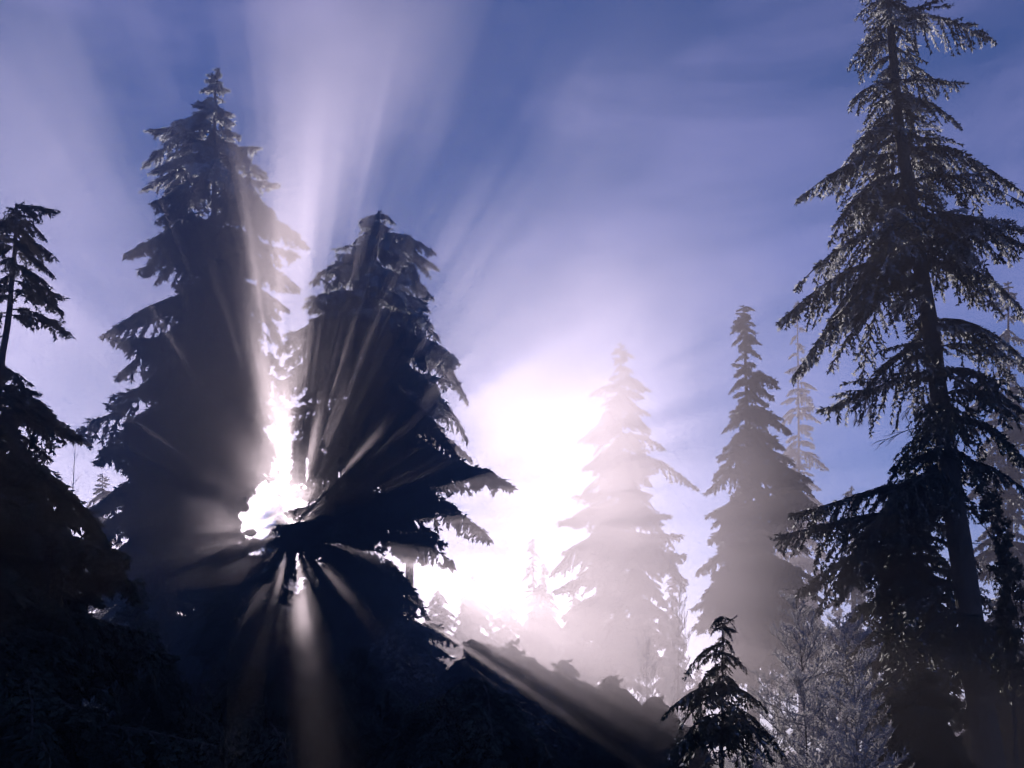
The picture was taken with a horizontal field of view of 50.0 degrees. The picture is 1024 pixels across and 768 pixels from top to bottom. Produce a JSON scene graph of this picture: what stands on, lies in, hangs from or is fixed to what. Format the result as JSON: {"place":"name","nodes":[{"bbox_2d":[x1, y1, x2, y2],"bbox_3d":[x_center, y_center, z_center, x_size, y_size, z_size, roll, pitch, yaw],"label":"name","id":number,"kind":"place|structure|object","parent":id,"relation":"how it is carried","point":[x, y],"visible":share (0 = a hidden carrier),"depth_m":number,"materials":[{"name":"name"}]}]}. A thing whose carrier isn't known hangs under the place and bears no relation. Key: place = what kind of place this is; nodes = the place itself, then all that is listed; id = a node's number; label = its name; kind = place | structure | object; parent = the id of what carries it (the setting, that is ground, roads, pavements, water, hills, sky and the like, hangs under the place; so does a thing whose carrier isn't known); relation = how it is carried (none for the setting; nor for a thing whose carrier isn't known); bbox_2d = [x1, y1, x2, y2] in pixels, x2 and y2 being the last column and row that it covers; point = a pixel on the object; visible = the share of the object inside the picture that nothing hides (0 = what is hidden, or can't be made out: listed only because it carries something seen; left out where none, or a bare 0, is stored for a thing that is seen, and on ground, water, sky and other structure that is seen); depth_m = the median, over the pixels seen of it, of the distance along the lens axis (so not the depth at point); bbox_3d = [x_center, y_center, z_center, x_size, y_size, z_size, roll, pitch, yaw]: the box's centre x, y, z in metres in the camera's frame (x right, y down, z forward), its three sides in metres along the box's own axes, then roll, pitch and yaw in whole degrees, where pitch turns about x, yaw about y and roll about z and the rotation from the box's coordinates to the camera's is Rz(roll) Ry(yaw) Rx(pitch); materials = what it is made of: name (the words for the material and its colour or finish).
{"place":"outdoors","nodes":[
{"label":"outdoors","id":0,"kind":"place"},
{"bbox_2d":[0,0,1023,751],"label":"sky","id":1,"kind":"structure","parent":0,"point":[583,179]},
{"bbox_2d":[711,751,844,767],"bbox_3d":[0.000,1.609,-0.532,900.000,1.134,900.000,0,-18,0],"label":"ground","id":2,"kind":"structure","parent":0,"point":[727,764],"depth_m":104.97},
{"bbox_2d":[0,202,101,532],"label":"spruce tree","id":3,"kind":"object","parent":2,"relation":"on","point":[24,408],"visible":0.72,"depth_m":23.60,"materials":[{"name":"green plant"}]},
{"bbox_2d":[70,442,82,535],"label":"bare tree","id":4,"kind":"object","parent":2,"relation":"on","point":[73,476],"visible":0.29,"depth_m":27.64,"materials":[{"name":"grey plant"}]},
{"bbox_2d":[80,474,122,709],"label":"young spruce","id":5,"kind":"object","parent":2,"relation":"on","point":[99,614],"visible":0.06,"depth_m":58.74,"materials":[{"name":"green plant"}]},
{"bbox_2d":[0,422,255,767],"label":"spruce tree","id":6,"kind":"object","parent":2,"relation":"on","point":[59,644],"visible":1,"depth_m":14.50,"materials":[{"name":"green plant"}]},
{"bbox_2d":[78,469,249,722],"bbox_3d":[-13.451,8.847,46.019,8.715,16.044,9.431,0,-18,0],"label":"spruce tree","id":7,"kind":"object","parent":2,"relation":"on","point":[144,555],"visible":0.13,"depth_m":43.98,"materials":[{"name":"green plant"}]},
{"bbox_2d":[66,67,309,707],"bbox_3d":[-11.973,0.548,42.140,8.081,29.277,7.764,12,-22,-32],"label":"spruce tree","id":8,"kind":"object","parent":2,"relation":"on","point":[181,497],"visible":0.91,"depth_m":41.45,"materials":[{"name":"green plant"}]},
{"bbox_2d":[161,276,291,682],"bbox_3d":[-10.726,5.268,42.461,6.167,20.683,5.992,0,-18,0],"label":"spruce tree","id":9,"kind":"object","parent":2,"relation":"on","point":[247,591],"visible":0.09,"depth_m":42.18,"materials":[{"name":"green plant"}]},
{"bbox_2d":[185,555,331,710],"bbox_3d":[-6.108,7.795,28.767,4.675,6.718,4.565,15,-23,-37],"label":"young spruce","id":10,"kind":"object","parent":2,"relation":"on","point":[281,654],"visible":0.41,"depth_m":28.95,"materials":[{"name":"green plant"}]},
{"bbox_2d":[259,505,300,610],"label":"spruce tree","id":11,"kind":"object","parent":2,"relation":"on","point":[284,521],"visible":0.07,"depth_m":150.74,"materials":[{"name":"green plant"}]},
{"bbox_2d":[200,663,363,767],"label":"young spruce","id":12,"kind":"object","parent":2,"relation":"on","point":[260,716],"visible":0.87,"depth_m":19.40,"materials":[{"name":"green plant"}]},
{"bbox_2d":[287,551,376,689],"bbox_3d":[-5.219,8.336,30.951,4.214,7.266,3.972,0,-18,0],"label":"young spruce","id":13,"kind":"object","parent":2,"relation":"on","point":[336,649],"visible":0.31,"depth_m":31.24,"materials":[{"name":"green plant"}]},
{"bbox_2d":[295,646,414,767],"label":"young spruce","id":14,"kind":"object","parent":2,"relation":"on","point":[357,706],"visible":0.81,"depth_m":20.46,"materials":[{"name":"green plant"}]},
{"bbox_2d":[254,210,517,674],"bbox_3d":[-4.617,3.539,37.797,7.438,21.086,7.377,10,-21,-28],"label":"spruce tree","id":15,"kind":"object","parent":2,"relation":"on","point":[372,424],"visible":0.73,"depth_m":37.26,"materials":[{"name":"green plant"}]},
{"bbox_2d":[348,603,459,698],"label":"young spruce","id":16,"kind":"object","parent":2,"relation":"on","point":[411,654],"visible":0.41,"depth_m":29.70,"materials":[{"name":"green plant"}]},
{"bbox_2d":[380,241,473,620],"bbox_3d":[-5.275,5.536,54.913,6.575,28.174,5.931,0,-18,0],"label":"spruce tree","id":17,"kind":"object","parent":2,"relation":"on","point":[443,360],"visible":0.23,"depth_m":56.31,"materials":[{"name":"green plant"}]},
{"bbox_2d":[422,590,457,663],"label":"spruce","id":18,"kind":"object","parent":2,"relation":"on","point":[444,618],"visible":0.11,"depth_m":119.42,"materials":[{"name":"green plant"}]},
{"bbox_2d":[407,639,506,706],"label":"young spruce","id":19,"kind":"object","parent":2,"relation":"on","point":[480,660],"visible":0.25,"depth_m":28.85,"materials":[{"name":"green plant"}]},
{"bbox_2d":[444,576,504,667],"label":"spruce","id":20,"kind":"object","parent":2,"relation":"on","point":[472,615],"visible":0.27,"depth_m":115.22,"materials":[{"name":"green plant"}]},
{"bbox_2d":[488,594,521,649],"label":"spruce","id":21,"kind":"object","parent":2,"relation":"on","point":[503,635],"visible":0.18,"depth_m":123.19,"materials":[{"name":"green plant"}]},
{"bbox_2d":[487,638,552,725],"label":"young spruce","id":22,"kind":"object","parent":2,"relation":"on","point":[522,679],"visible":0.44,"depth_m":27.62,"materials":[{"name":"green plant"}]},
{"bbox_2d":[514,539,539,655],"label":"spruce tree","id":23,"kind":"object","parent":2,"relation":"on","point":[524,607],"visible":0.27,"depth_m":120.95,"materials":[{"name":"green plant"}]},
{"bbox_2d":[513,584,566,674],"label":"spruce","id":24,"kind":"object","parent":2,"relation":"on","point":[540,622],"visible":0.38,"depth_m":115.70,"materials":[{"name":"green plant"}]},
{"bbox_2d":[526,563,558,670],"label":"spruce tree","id":25,"kind":"object","parent":2,"relation":"on","point":[542,579],"visible":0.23,"depth_m":118.99,"materials":[{"name":"green plant"}]},
{"bbox_2d":[528,658,597,767],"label":"young spruce","id":26,"kind":"object","parent":2,"relation":"on","point":[562,695],"visible":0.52,"depth_m":26.20,"materials":[{"name":"green plant"}]},
{"bbox_2d":[555,579,589,682],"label":"spruce tree","id":27,"kind":"object","parent":2,"relation":"on","point":[566,643],"visible":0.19,"depth_m":101.76,"materials":[{"name":"green plant"}]},
{"bbox_2d":[562,598,599,685],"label":"spruce","id":28,"kind":"object","parent":2,"relation":"on","point":[587,652],"visible":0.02,"depth_m":118.89,"materials":[{"name":"green plant"}]},
{"bbox_2d":[560,675,641,767],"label":"young spruce","id":29,"kind":"object","parent":2,"relation":"on","point":[608,706],"visible":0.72,"depth_m":25.25,"materials":[{"name":"green plant"}]},
{"bbox_2d":[546,342,699,694],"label":"spruce tree","id":30,"kind":"object","parent":2,"relation":"on","point":[607,547],"visible":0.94,"depth_m":76.65,"materials":[{"name":"green plant"}]},
{"bbox_2d":[628,630,660,704],"bbox_3d":[4.591,11.528,38.277,1.731,6.003,1.387,9,-20,-26],"label":"frosted shrub","id":31,"kind":"object","parent":2,"relation":"on","point":[650,685],"visible":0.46,"depth_m":38.72,"materials":[{"name":"white plant"}]},
{"bbox_2d":[605,695,717,767],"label":"young spruce","id":32,"kind":"object","parent":2,"relation":"on","point":[649,736],"visible":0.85,"depth_m":24.22,"materials":[{"name":"green plant"}]},
{"bbox_2d":[657,647,669,705],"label":"spruce","id":33,"kind":"object","parent":2,"relation":"on","point":[660,677],"visible":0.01,"depth_m":154.45,"materials":[{"name":"green plant"}]},
{"bbox_2d":[642,584,696,726],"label":"spruce tree","id":34,"kind":"object","parent":2,"relation":"on","point":[670,688],"visible":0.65,"depth_m":42.79,"materials":[{"name":"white plant"}]},
{"bbox_2d":[651,578,697,702],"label":"spruce tree","id":35,"kind":"object","parent":2,"relation":"on","point":[670,613],"visible":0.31,"depth_m":92.34,"materials":[{"name":"green plant"}]},
{"bbox_2d":[680,663,714,729],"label":"spruce","id":36,"kind":"object","parent":2,"relation":"on","point":[698,679],"visible":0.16,"depth_m":139.64,"materials":[{"name":"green plant"}]},
{"bbox_2d":[660,615,787,767],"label":"hemlock sapling","id":37,"kind":"object","parent":2,"relation":"on","point":[712,733],"visible":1,"depth_m":12.40,"materials":[{"name":"green plant"}]},
{"bbox_2d":[682,305,847,767],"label":"spruce tree","id":38,"kind":"object","parent":2,"relation":"on","point":[751,575],"visible":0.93,"depth_m":49.38,"materials":[{"name":"green plant"}]},
{"bbox_2d":[726,668,808,767],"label":"frosted shrub","id":39,"kind":"object","parent":2,"relation":"on","point":[763,694],"visible":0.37,"depth_m":18.16,"materials":[{"name":"white plant"}]},
{"bbox_2d":[759,301,834,762],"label":"spruce tree","id":40,"kind":"object","parent":2,"relation":"on","point":[799,560],"visible":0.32,"depth_m":110.98,"materials":[{"name":"green plant"}]},
{"bbox_2d":[737,590,861,767],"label":"frosted shrub","id":41,"kind":"object","parent":2,"relation":"on","point":[795,677],"visible":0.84,"depth_m":16.32,"materials":[{"name":"grey plant"}]},
{"bbox_2d":[786,623,827,749],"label":"spruce","id":42,"kind":"object","parent":2,"relation":"on","point":[817,719],"visible":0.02,"depth_m":122.19,"materials":[{"name":"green plant"}]},
{"bbox_2d":[807,486,874,751],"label":"spruce tree","id":43,"kind":"object","parent":2,"relation":"on","point":[854,601],"visible":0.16,"depth_m":73.61,"materials":[{"name":"green plant"}]},
{"bbox_2d":[821,607,862,741],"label":"spruce","id":44,"kind":"object","parent":2,"relation":"on","point":[839,611],"visible":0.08,"depth_m":116.09,"materials":[{"name":"green plant"}]},
{"bbox_2d":[783,610,914,767],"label":"frosted shrub","id":45,"kind":"object","parent":2,"relation":"on","point":[856,669],"visible":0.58,"depth_m":17.34,"materials":[{"name":"grey plant"}]},
{"bbox_2d":[799,679,908,767],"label":"frosted shrub","id":46,"kind":"object","parent":2,"relation":"on","point":[855,759],"visible":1,"depth_m":14.27,"materials":[{"name":"grey plant"}]},
{"bbox_2d":[769,0,1023,767],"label":"spruce tree","id":47,"kind":"object","parent":2,"relation":"on","point":[905,238],"visible":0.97,"depth_m":25.25,"materials":[{"name":"green plant"}]},
{"bbox_2d":[793,473,1017,740],"bbox_3d":[9.698,6.259,26.433,4.844,8.659,5.727,0,-18,0],"label":"spruce tree","id":48,"kind":"object","parent":2,"relation":"on","point":[902,583],"visible":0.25,"depth_m":26.39,"materials":[{"name":"green plant"}]},
{"bbox_2d":[843,671,981,767],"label":"young spruce","id":49,"kind":"object","parent":2,"relation":"on","point":[923,734],"visible":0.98,"depth_m":18.65,"materials":[{"name":"green plant"}]},
{"bbox_2d":[949,687,965,735],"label":"spruce","id":50,"kind":"object","parent":2,"relation":"on","point":[956,734],"visible":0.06,"depth_m":171.03,"materials":[{"name":"green plant"}]},
{"bbox_2d":[951,600,1023,767],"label":"young spruce","id":51,"kind":"object","parent":2,"relation":"on","point":[1005,722],"visible":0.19,"depth_m":32.02,"materials":[{"name":"green plant"}]},
{"bbox_2d":[962,281,1023,660],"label":"spruce tree","id":52,"kind":"object","parent":2,"relation":"on","point":[1012,497],"visible":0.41,"depth_m":62.72,"materials":[{"name":"green plant"}]},
{"bbox_2d":[965,468,1023,767],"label":"bare tree","id":53,"kind":"object","parent":2,"relation":"on","point":[1005,564],"visible":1,"depth_m":18.70,"materials":[{"name":"black plant"}]}
]}

